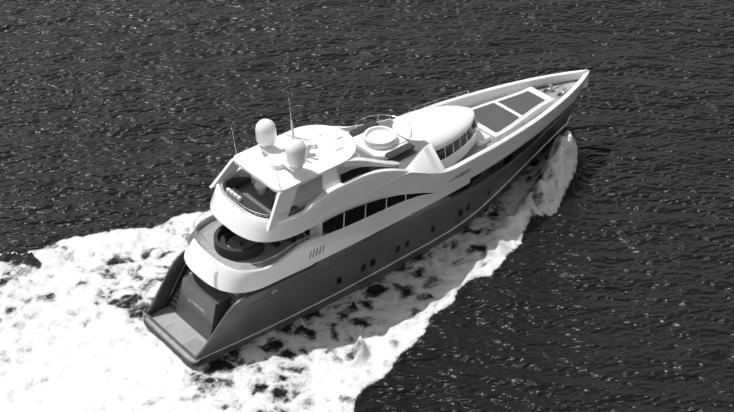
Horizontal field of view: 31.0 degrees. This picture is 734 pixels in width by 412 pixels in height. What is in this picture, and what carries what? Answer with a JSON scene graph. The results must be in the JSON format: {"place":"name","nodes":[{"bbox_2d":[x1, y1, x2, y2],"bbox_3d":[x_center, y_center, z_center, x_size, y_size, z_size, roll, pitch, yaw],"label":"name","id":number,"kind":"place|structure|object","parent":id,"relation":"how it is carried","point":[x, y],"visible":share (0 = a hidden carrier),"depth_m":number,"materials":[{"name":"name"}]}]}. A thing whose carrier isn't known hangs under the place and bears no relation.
{"place":"outdoors","nodes":[
{"label":"outdoors","id":0,"kind":"place"},
{"bbox_2d":[0,0,733,411],"bbox_3d":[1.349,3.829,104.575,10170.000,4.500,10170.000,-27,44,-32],"label":"sea","id":1,"kind":"structure","parent":0,"point":[584,262],"depth_m":113.02,"materials":[{"name":"black liquid"}]},
{"bbox_2d":[146,96,577,366],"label":"yacht hull","id":2,"kind":"object","parent":1,"relation":"on","point":[335,277],"visible":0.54,"depth_m":102.56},
{"bbox_2d":[143,263,241,366],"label":"yacht stern","id":3,"kind":"object","parent":2,"relation":"attached to","point":[183,320],"visible":0.58,"depth_m":98.81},
{"bbox_2d":[184,70,589,301],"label":"superstructure","id":4,"kind":"object","parent":2,"relation":"on","point":[422,178],"visible":0.67,"depth_m":99.59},
{"bbox_2d":[187,102,414,269],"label":"yacht top decks","id":5,"kind":"object","parent":4,"relation":"on","point":[285,165],"visible":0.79,"depth_m":98.00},
{"bbox_2d":[309,98,569,258],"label":"yacht louvres","id":6,"kind":"object","parent":4,"relation":"attached to","point":[336,135],"visible":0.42,"depth_m":100.35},
{"bbox_2d":[392,58,588,168],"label":"foredeck","id":7,"kind":"object","parent":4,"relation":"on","point":[452,134],"visible":0.92,"depth_m":109.24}
]}

